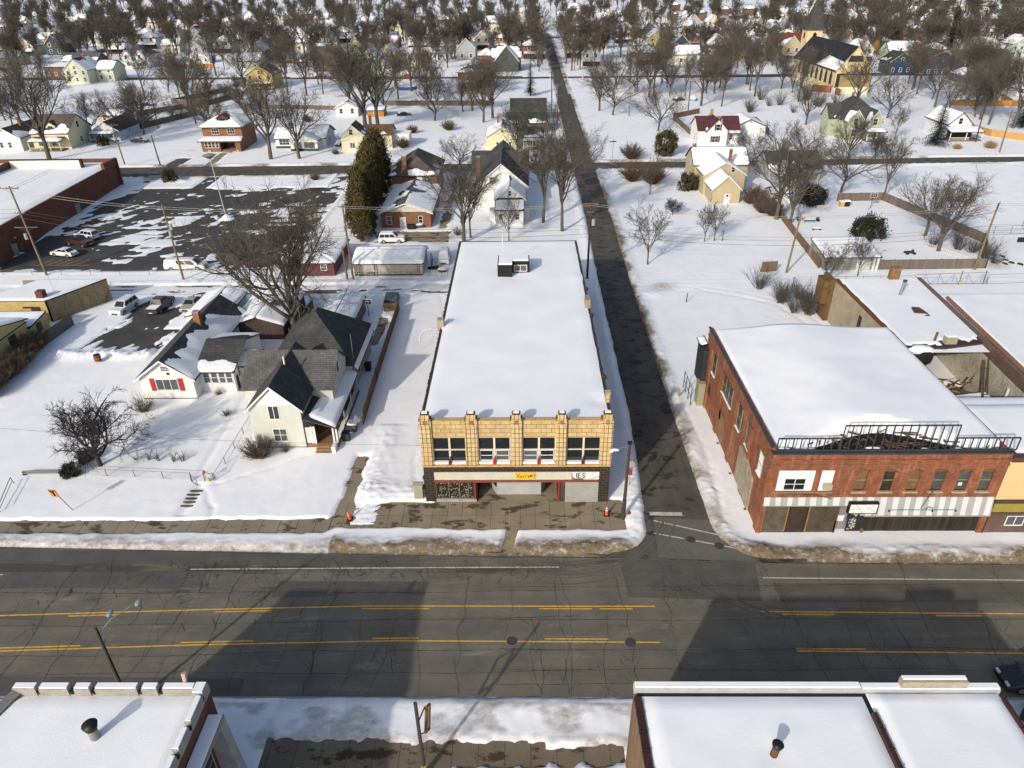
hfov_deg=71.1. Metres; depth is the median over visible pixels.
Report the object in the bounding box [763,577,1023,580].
road marking
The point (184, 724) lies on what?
parapet building
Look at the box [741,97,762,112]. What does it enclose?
thicket shrub
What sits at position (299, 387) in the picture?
front gable house
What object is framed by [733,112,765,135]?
white outbuilding
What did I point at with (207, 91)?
bare tree
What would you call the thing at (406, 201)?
brick bungalow
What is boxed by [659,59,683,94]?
bare tree
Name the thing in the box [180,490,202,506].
stone steps
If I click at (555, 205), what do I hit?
power line
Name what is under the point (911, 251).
toy quad
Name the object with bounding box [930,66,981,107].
bare tree
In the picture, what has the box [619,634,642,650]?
manhole patch
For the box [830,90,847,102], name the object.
thicket shrub
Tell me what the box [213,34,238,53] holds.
house
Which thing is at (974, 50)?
bare tree
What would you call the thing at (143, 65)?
bare tree
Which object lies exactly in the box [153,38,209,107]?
bare tree
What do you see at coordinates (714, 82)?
bare tree
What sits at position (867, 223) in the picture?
evergreen bush
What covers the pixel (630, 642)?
manhole cover
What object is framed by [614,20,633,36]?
house
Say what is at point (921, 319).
ruined building
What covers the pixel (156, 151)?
power pole
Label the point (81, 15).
house
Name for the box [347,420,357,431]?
wheeled bin
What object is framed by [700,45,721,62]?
house
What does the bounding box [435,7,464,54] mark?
bare tree
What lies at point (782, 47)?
bare tree
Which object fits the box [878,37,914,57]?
house
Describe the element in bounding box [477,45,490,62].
house
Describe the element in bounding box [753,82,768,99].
thicket shrub
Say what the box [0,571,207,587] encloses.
asphalt patch
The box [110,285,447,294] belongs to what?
alley surface
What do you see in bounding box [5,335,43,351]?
bare shrub
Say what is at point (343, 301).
garage
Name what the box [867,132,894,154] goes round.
bare tree
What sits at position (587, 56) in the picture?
house
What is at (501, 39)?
house
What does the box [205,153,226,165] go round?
path
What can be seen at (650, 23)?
house
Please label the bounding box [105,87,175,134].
bare tree
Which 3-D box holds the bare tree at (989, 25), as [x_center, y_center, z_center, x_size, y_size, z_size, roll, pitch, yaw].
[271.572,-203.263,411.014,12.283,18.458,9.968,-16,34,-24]
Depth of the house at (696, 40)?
428.55 m
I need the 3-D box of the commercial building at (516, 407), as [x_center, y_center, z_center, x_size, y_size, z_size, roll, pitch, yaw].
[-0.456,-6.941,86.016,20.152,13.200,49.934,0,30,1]
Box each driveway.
[166,158,190,165]
[370,317,387,345]
[374,176,458,243]
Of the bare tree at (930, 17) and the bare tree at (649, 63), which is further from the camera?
the bare tree at (930, 17)
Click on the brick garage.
(332, 264)
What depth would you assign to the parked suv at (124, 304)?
106.11 m
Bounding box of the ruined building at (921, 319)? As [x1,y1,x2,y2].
[814,266,1023,397]
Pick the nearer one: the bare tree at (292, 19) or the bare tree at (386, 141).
the bare tree at (386, 141)
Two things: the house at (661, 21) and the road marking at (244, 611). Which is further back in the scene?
the house at (661, 21)
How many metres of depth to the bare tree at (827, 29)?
418.98 m
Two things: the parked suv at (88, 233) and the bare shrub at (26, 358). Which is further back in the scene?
the parked suv at (88, 233)
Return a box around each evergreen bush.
[58,458,83,479]
[73,447,94,465]
[96,134,109,146]
[158,167,178,182]
[677,170,698,191]
[797,182,828,207]
[847,208,891,241]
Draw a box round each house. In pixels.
[0,50,31,65]
[0,311,50,356]
[10,27,30,40]
[19,16,33,27]
[20,22,35,35]
[21,36,47,55]
[26,114,93,151]
[37,30,53,40]
[39,16,57,28]
[43,31,75,54]
[60,50,108,61]
[62,54,97,83]
[64,16,82,21]
[76,13,93,20]
[86,32,101,44]
[94,57,127,81]
[106,35,131,53]
[120,44,158,68]
[129,15,139,27]
[135,25,159,43]
[137,29,162,48]
[146,17,157,27]
[160,38,185,52]
[175,18,187,29]
[186,49,216,62]
[189,25,200,37]
[190,32,213,53]
[197,104,256,152]
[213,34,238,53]
[239,36,258,51]
[239,50,266,70]
[241,307,373,452]
[243,10,255,20]
[245,62,283,89]
[246,38,270,60]
[258,31,272,47]
[293,34,320,51]
[313,13,330,23]
[313,43,342,71]
[320,25,338,41]
[339,27,354,42]
[339,114,411,151]
[344,20,358,32]
[348,34,367,52]
[360,16,376,24]
[365,44,381,71]
[377,30,397,34]
[378,33,401,47]
[381,40,398,58]
[390,23,406,40]
[407,36,428,46]
[408,56,423,71]
[430,3,440,13]
[455,57,488,88]
[456,34,477,59]
[471,140,528,225]
[472,28,481,42]
[474,27,489,49]
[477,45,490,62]
[485,114,543,149]
[486,15,505,34]
[491,40,521,71]
[496,34,514,45]
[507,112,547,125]
[510,7,522,16]
[522,40,544,58]
[564,32,578,57]
[581,44,600,65]
[593,12,609,18]
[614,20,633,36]
[614,25,631,43]
[626,35,651,56]
[636,42,660,64]
[637,7,652,20]
[640,18,654,36]
[645,27,662,47]
[654,15,669,27]
[668,1,680,10]
[669,31,689,50]
[672,42,700,64]
[674,29,699,43]
[678,10,688,19]
[678,18,692,29]
[685,143,749,202]
[686,12,700,28]
[690,109,740,145]
[695,9,707,20]
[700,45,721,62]
[703,12,717,25]
[704,30,723,44]
[718,5,730,15]
[741,18,753,32]
[742,4,758,15]
[747,25,767,37]
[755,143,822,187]
[765,32,801,61]
[766,17,782,29]
[766,21,780,32]
[777,14,788,29]
[779,7,794,16]
[779,26,792,32]
[803,3,813,13]
[819,92,887,141]
[822,30,828,38]
[844,25,867,39]
[845,7,857,21]
[849,36,874,60]
[872,32,921,54]
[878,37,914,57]
[878,48,912,74]
[911,46,963,75]
[920,39,949,50]
[923,104,984,141]
[949,65,974,81]
[950,38,961,52]
[953,46,1008,65]
[956,1,969,12]
[960,34,1005,48]
[981,23,1002,38]
[1001,33,1023,57]
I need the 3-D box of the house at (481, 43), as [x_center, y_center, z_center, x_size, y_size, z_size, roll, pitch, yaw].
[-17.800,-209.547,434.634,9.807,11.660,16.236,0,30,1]
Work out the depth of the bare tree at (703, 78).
248.13 m
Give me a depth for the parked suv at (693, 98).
262.26 m
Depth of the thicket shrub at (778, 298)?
105.94 m
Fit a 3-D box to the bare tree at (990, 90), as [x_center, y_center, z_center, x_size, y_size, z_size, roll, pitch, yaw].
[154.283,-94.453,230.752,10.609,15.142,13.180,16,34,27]
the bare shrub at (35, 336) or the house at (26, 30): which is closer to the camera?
the bare shrub at (35, 336)
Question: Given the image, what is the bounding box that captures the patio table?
[802,217,814,222]
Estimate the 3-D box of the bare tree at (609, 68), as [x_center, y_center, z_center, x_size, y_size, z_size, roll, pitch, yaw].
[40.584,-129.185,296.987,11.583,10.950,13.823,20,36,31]
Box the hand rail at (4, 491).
[0,477,13,507]
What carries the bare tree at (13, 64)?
on the snow ground
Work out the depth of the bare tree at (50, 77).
284.99 m
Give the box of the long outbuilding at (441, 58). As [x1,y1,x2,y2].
[399,45,451,59]
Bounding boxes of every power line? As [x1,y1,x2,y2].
[0,218,983,245]
[1,428,375,444]
[3,213,1023,240]
[10,190,1023,218]
[11,209,994,237]
[13,125,107,186]
[18,189,1008,216]
[593,194,845,230]
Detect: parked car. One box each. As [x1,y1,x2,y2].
[50,247,78,257]
[130,137,148,142]
[179,295,202,311]
[334,139,341,145]
[396,111,410,115]
[993,661,1023,694]
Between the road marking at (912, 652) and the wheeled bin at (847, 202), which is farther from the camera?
the wheeled bin at (847, 202)
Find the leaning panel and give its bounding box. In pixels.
[760,260,777,271]
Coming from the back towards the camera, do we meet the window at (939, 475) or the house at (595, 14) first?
the house at (595, 14)
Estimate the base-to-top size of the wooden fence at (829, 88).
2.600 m
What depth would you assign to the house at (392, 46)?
360.35 m
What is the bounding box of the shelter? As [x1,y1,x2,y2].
[366,105,386,116]
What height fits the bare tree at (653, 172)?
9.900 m
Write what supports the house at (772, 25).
on the snow ground
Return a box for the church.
[793,0,872,93]
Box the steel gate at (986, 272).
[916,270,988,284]
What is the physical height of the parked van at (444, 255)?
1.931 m
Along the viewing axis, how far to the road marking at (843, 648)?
53.08 m
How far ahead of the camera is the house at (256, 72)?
299.58 m
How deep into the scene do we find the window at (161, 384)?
84.02 m
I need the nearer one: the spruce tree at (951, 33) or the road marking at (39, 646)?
the road marking at (39, 646)
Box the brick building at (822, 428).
[703,323,1021,532]
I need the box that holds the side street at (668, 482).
[544,33,805,562]
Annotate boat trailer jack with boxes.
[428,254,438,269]
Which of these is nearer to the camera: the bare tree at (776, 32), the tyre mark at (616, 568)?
the tyre mark at (616, 568)
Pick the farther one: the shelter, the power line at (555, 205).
the shelter
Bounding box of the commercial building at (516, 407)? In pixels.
[418,233,613,501]
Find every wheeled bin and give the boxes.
[341,430,350,441]
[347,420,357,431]
[364,361,370,371]
[839,200,845,206]
[844,199,850,206]
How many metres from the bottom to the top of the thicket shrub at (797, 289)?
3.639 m
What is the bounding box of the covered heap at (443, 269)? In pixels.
[438,267,446,272]
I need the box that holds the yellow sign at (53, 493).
[47,489,72,510]
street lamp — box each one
[93,598,141,681]
[609,441,632,519]
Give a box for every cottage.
[0,119,34,150]
[87,114,140,142]
[133,294,263,398]
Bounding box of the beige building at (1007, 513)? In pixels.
[966,405,1023,532]
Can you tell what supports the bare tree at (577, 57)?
on the snow ground
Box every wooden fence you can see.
[36,314,73,346]
[137,104,195,128]
[171,87,234,105]
[249,105,335,109]
[288,299,313,330]
[361,300,398,424]
[383,302,396,311]
[384,100,490,105]
[673,108,699,133]
[773,199,820,267]
[812,85,840,95]
[836,192,988,269]
[951,100,1017,105]
[972,125,1023,140]
[1001,95,1012,99]
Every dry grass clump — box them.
[952,143,961,148]
[983,140,997,148]
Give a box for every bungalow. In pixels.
[273,124,335,150]
[377,148,444,227]
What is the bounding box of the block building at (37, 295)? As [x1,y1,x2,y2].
[0,279,112,321]
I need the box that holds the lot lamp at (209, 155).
[202,153,225,214]
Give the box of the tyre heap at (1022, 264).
[999,255,1023,265]
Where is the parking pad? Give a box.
[80,300,182,350]
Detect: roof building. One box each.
[625,675,1023,767]
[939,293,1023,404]
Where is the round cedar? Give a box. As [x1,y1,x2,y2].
[652,128,678,156]
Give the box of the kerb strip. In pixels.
[0,696,1023,699]
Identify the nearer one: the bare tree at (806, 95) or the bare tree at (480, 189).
the bare tree at (480, 189)
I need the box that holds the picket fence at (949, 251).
[926,244,970,258]
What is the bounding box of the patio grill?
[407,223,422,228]
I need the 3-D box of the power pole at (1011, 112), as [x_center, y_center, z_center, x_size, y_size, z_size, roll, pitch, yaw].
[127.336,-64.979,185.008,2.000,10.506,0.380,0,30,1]
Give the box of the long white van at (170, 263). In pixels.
[163,257,207,270]
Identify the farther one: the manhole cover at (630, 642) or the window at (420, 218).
the window at (420, 218)
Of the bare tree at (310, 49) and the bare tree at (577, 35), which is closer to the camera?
the bare tree at (310, 49)
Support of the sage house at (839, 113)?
on the snow ground
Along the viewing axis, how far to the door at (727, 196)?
150.40 m
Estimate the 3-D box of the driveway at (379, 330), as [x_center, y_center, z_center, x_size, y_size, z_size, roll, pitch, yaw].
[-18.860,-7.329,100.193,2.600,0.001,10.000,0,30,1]
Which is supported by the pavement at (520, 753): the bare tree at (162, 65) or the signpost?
the signpost
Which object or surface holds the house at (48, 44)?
on the snow ground
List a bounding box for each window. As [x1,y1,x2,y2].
[8,333,18,346]
[36,321,42,330]
[154,379,179,390]
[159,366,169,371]
[202,374,210,383]
[205,752,216,767]
[210,374,218,383]
[211,128,218,133]
[218,374,226,383]
[225,374,233,382]
[227,128,234,133]
[237,364,241,376]
[267,406,280,419]
[272,429,288,441]
[279,139,289,144]
[320,264,326,270]
[350,142,354,147]
[386,216,391,224]
[418,216,422,222]
[432,438,466,464]
[435,483,473,498]
[478,437,510,464]
[522,437,555,464]
[559,482,564,500]
[566,437,599,463]
[710,352,717,378]
[712,136,718,141]
[720,372,733,409]
[734,402,742,433]
[743,421,751,449]
[755,449,764,478]
[782,478,806,490]
[850,469,870,493]
[877,469,897,493]
[902,469,923,492]
[927,469,948,492]
[951,469,973,492]
[974,469,996,492]
[1004,516,1023,525]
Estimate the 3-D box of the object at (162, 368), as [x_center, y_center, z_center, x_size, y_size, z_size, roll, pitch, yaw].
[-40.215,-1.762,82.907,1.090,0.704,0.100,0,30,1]
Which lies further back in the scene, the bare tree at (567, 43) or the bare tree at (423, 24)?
the bare tree at (423, 24)
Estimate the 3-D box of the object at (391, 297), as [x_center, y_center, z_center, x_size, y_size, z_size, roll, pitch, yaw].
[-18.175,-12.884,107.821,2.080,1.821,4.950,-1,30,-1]
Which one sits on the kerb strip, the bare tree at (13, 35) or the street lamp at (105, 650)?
the street lamp at (105, 650)
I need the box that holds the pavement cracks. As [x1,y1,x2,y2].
[0,558,1023,693]
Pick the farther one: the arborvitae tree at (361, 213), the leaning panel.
the arborvitae tree at (361, 213)
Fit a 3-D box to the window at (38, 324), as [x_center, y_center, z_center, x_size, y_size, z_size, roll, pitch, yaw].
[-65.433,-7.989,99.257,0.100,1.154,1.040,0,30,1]
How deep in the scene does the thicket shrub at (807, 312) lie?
102.26 m
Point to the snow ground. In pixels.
(708, 278)
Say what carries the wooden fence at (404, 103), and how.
on the snow ground
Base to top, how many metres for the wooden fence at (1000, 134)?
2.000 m
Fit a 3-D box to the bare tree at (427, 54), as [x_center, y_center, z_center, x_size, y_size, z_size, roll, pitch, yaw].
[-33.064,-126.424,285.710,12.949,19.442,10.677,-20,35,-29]
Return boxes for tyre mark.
[541,525,674,584]
[542,523,666,577]
[543,522,663,575]
[544,521,659,571]
[545,519,650,564]
[546,518,647,562]
[672,546,782,620]
[684,546,798,620]
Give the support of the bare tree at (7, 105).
on the snow ground
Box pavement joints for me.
[5,502,611,767]
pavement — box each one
[0,516,332,534]
[258,737,625,767]
[329,455,626,553]
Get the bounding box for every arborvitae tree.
[342,160,373,217]
[343,174,368,234]
[350,190,373,242]
[351,142,384,205]
[353,158,380,219]
[356,140,386,202]
[361,130,390,194]
[363,126,391,187]
[365,201,376,235]
[373,126,392,180]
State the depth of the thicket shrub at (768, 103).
251.59 m
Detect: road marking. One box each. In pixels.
[0,605,654,615]
[0,640,659,651]
[0,645,79,648]
[68,614,116,616]
[181,640,253,642]
[190,567,558,569]
[215,610,271,611]
[363,608,428,608]
[372,637,417,638]
[539,608,591,608]
[545,638,608,639]
[600,608,632,608]
[649,512,682,515]
[653,520,716,534]
[696,540,734,548]
[761,611,1023,613]
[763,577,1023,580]
[783,614,833,614]
[797,650,1023,653]
[811,648,865,649]
[936,615,981,615]
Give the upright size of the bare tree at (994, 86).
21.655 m
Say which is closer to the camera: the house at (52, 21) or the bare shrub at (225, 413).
the bare shrub at (225, 413)
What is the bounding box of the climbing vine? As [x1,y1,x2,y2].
[58,282,110,319]
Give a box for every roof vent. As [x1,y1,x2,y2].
[81,718,100,741]
[770,739,783,758]
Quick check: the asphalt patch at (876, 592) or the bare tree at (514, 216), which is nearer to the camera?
the asphalt patch at (876, 592)
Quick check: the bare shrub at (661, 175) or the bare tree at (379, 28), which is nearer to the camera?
the bare shrub at (661, 175)
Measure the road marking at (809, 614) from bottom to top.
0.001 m
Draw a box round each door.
[10,237,20,255]
[74,198,82,213]
[235,372,240,388]
[400,217,406,227]
[724,194,729,202]
[835,507,847,528]
[855,260,870,269]
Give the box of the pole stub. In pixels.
[341,246,348,278]
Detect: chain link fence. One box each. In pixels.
[76,468,191,478]
[213,415,250,479]
[792,275,915,285]
[959,222,1023,234]
[987,273,1023,283]
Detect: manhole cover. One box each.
[507,636,516,644]
[625,638,635,646]
[686,536,695,542]
[714,542,723,548]
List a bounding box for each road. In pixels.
[0,547,1023,697]
[95,41,135,52]
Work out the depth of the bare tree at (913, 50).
286.98 m
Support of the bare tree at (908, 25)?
on the snow ground
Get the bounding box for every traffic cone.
[347,511,352,520]
[604,506,609,516]
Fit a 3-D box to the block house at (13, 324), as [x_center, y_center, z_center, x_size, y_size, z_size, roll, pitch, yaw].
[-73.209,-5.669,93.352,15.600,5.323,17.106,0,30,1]
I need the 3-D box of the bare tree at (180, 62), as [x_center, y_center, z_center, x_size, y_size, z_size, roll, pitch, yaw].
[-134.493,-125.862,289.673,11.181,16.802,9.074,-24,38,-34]
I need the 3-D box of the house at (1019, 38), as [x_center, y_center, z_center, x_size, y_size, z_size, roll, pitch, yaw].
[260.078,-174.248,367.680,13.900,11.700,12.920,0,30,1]
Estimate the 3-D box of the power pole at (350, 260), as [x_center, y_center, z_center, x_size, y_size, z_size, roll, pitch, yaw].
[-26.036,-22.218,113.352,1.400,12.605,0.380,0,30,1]
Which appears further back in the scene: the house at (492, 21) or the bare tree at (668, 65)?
the house at (492, 21)
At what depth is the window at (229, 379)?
85.24 m
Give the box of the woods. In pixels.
[0,0,1023,63]
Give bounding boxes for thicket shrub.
[161,105,174,115]
[169,105,183,116]
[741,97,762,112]
[741,262,779,289]
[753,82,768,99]
[764,95,775,105]
[767,282,794,303]
[770,277,794,299]
[771,88,787,104]
[774,276,798,301]
[780,288,810,313]
[789,103,798,112]
[789,277,813,297]
[792,288,816,310]
[795,282,815,304]
[795,283,822,315]
[812,91,829,106]
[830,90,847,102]
[919,229,952,246]
[949,227,973,250]
[952,228,972,242]
[958,231,993,253]
[978,233,1011,254]
[978,241,1003,259]
[987,244,1008,263]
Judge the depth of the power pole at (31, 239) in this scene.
115.79 m
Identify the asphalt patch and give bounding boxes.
[0,548,418,566]
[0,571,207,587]
[0,676,245,695]
[271,581,428,596]
[619,559,761,600]
[773,583,1023,601]
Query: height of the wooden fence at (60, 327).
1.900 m
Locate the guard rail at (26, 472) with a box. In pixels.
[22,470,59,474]
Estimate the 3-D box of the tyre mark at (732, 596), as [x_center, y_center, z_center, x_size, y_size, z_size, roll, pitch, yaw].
[17.873,16.550,58.438,1.993,0.001,10.999,-24,38,-34]
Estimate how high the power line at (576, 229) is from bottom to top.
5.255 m
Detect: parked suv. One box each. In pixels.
[74,228,100,238]
[109,294,139,315]
[378,231,405,243]
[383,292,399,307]
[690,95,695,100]
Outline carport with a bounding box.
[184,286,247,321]
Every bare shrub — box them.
[0,347,34,370]
[0,352,30,375]
[0,362,22,380]
[0,365,13,384]
[0,372,9,390]
[2,345,38,363]
[4,339,39,358]
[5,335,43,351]
[14,330,51,349]
[25,326,50,346]
[122,391,157,412]
[218,408,232,415]
[235,433,279,459]
[279,444,289,452]
[309,172,320,179]
[394,136,410,147]
[406,124,418,132]
[440,118,457,129]
[450,226,461,235]
[616,161,645,181]
[620,141,646,158]
[634,161,675,184]
[741,183,769,199]
[742,192,757,203]
[751,196,769,208]
[752,191,775,203]
[754,199,771,213]
[759,199,790,216]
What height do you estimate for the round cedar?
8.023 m
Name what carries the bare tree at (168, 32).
on the snow ground
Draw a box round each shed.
[44,62,67,77]
[97,105,134,122]
[808,237,882,269]
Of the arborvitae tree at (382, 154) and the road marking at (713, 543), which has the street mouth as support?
the road marking at (713, 543)
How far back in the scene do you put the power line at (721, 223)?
120.84 m
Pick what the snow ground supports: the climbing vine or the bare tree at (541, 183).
the bare tree at (541, 183)
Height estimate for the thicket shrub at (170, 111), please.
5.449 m
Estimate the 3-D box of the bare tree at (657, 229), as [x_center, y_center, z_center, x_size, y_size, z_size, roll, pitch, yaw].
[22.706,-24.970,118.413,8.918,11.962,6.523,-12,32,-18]
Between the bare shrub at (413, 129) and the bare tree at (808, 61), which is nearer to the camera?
the bare shrub at (413, 129)
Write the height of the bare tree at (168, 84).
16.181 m
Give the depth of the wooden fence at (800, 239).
128.45 m
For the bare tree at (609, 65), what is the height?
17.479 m
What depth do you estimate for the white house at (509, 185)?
146.69 m
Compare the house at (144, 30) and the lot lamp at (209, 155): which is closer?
the lot lamp at (209, 155)
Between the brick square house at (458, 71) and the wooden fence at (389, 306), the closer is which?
the wooden fence at (389, 306)
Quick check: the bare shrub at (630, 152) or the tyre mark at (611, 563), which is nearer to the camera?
the tyre mark at (611, 563)
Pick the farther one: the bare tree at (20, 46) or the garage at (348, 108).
the bare tree at (20, 46)
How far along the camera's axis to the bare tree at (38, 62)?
302.38 m
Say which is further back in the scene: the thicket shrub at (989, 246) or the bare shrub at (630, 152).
the bare shrub at (630, 152)
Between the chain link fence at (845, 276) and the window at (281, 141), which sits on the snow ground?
the chain link fence at (845, 276)
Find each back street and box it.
[2,76,549,80]
[568,73,909,77]
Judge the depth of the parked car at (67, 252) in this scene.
127.27 m
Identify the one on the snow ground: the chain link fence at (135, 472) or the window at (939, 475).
the chain link fence at (135, 472)
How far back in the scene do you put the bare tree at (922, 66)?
264.41 m
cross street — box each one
[120,163,563,176]
[598,157,1023,168]
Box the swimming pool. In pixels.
[398,84,415,90]
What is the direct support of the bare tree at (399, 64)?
on the snow ground
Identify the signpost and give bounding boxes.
[413,701,430,767]
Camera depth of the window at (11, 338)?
94.45 m
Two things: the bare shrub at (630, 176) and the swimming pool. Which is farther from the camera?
the swimming pool
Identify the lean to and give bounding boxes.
[683,335,709,405]
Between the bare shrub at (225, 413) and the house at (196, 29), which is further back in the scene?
the house at (196, 29)
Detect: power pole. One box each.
[0,186,47,275]
[109,124,125,164]
[151,135,160,164]
[157,204,184,279]
[338,204,353,278]
[549,71,554,110]
[554,84,560,126]
[584,202,597,278]
[785,212,804,272]
[973,202,1000,269]
[975,112,986,141]
[999,111,1015,152]
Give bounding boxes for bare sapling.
[176,449,185,461]
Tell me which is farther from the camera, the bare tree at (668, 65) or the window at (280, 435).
the bare tree at (668, 65)
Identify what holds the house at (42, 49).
on the snow ground
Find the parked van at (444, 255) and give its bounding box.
[437,246,450,264]
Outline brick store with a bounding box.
[0,157,123,265]
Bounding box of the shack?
[765,186,792,202]
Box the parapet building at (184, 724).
[0,671,246,767]
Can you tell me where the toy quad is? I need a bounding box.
[903,249,915,254]
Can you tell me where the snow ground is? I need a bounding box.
[0,0,1023,767]
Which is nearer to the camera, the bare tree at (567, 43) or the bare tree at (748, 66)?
the bare tree at (748, 66)
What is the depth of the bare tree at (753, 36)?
288.86 m
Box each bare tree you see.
[0,27,18,58]
[0,50,74,158]
[0,60,29,121]
[0,82,21,120]
[0,88,26,124]
[1,27,24,48]
[1,47,28,104]
[4,33,28,68]
[25,65,72,96]
[27,44,55,89]
[38,26,58,42]
[43,384,155,475]
[49,32,72,53]
[49,90,111,126]
[87,88,135,118]
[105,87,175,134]
[112,73,158,127]
[114,74,161,113]
[116,24,142,44]
[118,44,160,98]
[145,48,183,98]
[147,56,174,91]
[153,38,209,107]
[156,79,211,123]
[157,17,175,53]
[164,57,221,110]
[165,53,186,82]
[168,161,342,327]
[172,45,230,86]
[177,23,201,53]
[182,95,227,122]
[187,74,226,119]
[194,25,220,75]
[199,15,218,33]
[209,34,230,68]
[215,52,298,158]
[216,71,254,104]
[217,20,225,37]
[217,40,257,87]
[225,25,251,51]
[249,42,280,93]
[255,29,288,94]
[267,81,331,158]
[268,32,299,65]
[275,0,326,66]
[277,8,301,35]
[281,45,312,95]
[294,9,328,41]
[295,39,321,83]
[300,45,329,93]
[305,17,409,126]
[309,34,347,53]
[312,17,337,41]
[320,50,360,98]
[326,8,360,48]
[330,30,410,123]
[338,47,371,97]
[354,22,379,47]
[356,32,377,53]
[371,11,391,33]
[371,77,399,105]
[378,47,399,84]
[381,131,397,147]
[382,49,408,98]
[387,39,433,91]
[404,12,429,41]
[408,55,444,99]
[411,35,435,84]
[412,77,460,120]
[413,41,444,88]
[417,57,445,97]
[418,151,503,240]
[427,67,456,101]
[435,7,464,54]
[435,34,460,67]
[438,132,484,170]
[441,26,474,45]
[441,77,478,111]
[453,164,493,237]
[456,65,483,110]
[457,54,508,122]
[461,56,493,85]
[463,51,521,118]
[467,54,493,86]
[481,52,500,77]
[490,192,520,240]
[491,98,540,148]
[494,5,521,32]
[498,120,567,222]
[507,19,527,44]
[520,6,556,63]
[524,44,551,71]
[527,26,553,66]
[529,98,567,138]
[530,113,609,231]
[537,122,591,193]
[548,13,582,63]
[553,7,574,28]
[559,30,581,70]
[561,33,590,64]
[566,25,588,61]
[573,32,593,69]
[576,56,627,110]
[585,30,603,66]
[587,69,647,114]
[595,60,620,82]
[602,44,634,88]
[615,58,651,92]
[620,45,636,79]
[623,27,648,54]
[624,0,658,30]
[625,197,673,264]
[627,43,650,91]
[628,42,673,96]
[633,80,686,130]
[640,154,665,193]
[645,36,681,91]
[646,30,678,83]
[650,10,684,46]
[651,47,682,87]
[658,21,674,52]
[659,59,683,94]
[663,12,687,35]
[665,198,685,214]
[680,48,734,105]
[681,49,705,95]
[689,48,730,93]
[695,200,720,241]
[698,21,726,44]
[698,38,742,79]
[700,198,731,240]
[704,54,730,93]
[708,53,740,106]
[709,24,720,35]
[709,30,741,87]
[710,9,753,57]
[714,14,746,35]
[714,29,740,78]
[727,126,771,156]
[733,27,749,67]
[736,35,765,90]
[737,119,837,219]
[738,28,772,83]
[738,30,781,96]
[738,49,760,84]
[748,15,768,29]
[762,36,788,59]
[763,20,787,65]
[768,43,798,88]
[769,141,829,222]
[774,15,794,30]
[779,52,815,92]
[781,119,831,157]
[788,73,834,124]
[796,42,832,101]
[812,130,899,192]
[814,240,853,273]
[825,21,834,35]
[828,27,853,42]
[830,108,879,158]
[836,46,897,96]
[851,31,879,60]
[851,231,886,275]
[864,66,926,117]
[867,129,919,192]
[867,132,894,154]
[886,105,912,137]
[887,32,941,87]
[894,171,961,235]
[901,33,933,83]
[903,14,923,34]
[903,39,935,89]
[903,165,1002,251]
[905,42,938,92]
[918,11,941,30]
[918,66,958,99]
[922,36,971,106]
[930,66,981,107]
[941,19,956,42]
[950,32,1003,99]
[952,33,990,92]
[953,83,1003,116]
[960,59,1022,119]
[961,39,1005,67]
[963,31,1015,94]
[965,53,1003,109]
[966,52,1016,124]
[968,31,1017,51]
[974,66,1007,112]
[979,12,995,36]
[988,3,1023,39]
[993,50,1023,99]
[997,45,1023,127]
[1000,47,1013,61]
[1002,0,1023,33]
[1006,0,1023,21]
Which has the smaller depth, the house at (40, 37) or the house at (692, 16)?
the house at (40, 37)
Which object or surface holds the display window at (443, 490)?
in the commercial building at (516, 407)
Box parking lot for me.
[0,176,347,271]
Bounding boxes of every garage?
[238,284,306,338]
[281,238,349,275]
[324,289,365,319]
[333,98,361,116]
[352,245,428,275]
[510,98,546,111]
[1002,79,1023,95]
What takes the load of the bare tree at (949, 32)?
on the snow ground
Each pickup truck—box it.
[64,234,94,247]
[144,295,174,313]
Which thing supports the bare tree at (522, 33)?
on the snow ground
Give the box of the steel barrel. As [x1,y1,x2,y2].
[93,353,101,361]
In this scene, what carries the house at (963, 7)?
on the snow ground
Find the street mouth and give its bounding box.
[654,517,754,561]
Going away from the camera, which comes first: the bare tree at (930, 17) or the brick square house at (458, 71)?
the brick square house at (458, 71)
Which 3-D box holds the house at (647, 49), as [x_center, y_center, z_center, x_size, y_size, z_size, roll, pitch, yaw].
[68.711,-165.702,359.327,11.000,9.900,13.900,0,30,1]
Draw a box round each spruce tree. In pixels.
[395,23,403,46]
[523,55,535,95]
[613,13,624,46]
[919,90,951,148]
[941,0,965,47]
[1009,106,1023,129]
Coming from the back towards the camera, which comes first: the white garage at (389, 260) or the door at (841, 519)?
the white garage at (389, 260)
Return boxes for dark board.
[1017,237,1023,241]
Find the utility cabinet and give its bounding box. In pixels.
[413,475,425,498]
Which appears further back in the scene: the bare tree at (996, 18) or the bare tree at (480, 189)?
the bare tree at (996, 18)
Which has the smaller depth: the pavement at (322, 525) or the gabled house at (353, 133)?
the pavement at (322, 525)
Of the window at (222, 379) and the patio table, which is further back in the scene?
the patio table
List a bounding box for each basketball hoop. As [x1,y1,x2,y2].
[362,299,371,314]
[870,193,877,207]
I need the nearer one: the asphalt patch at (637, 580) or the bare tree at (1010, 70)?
the asphalt patch at (637, 580)
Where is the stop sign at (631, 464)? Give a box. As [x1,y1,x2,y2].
[629,461,634,483]

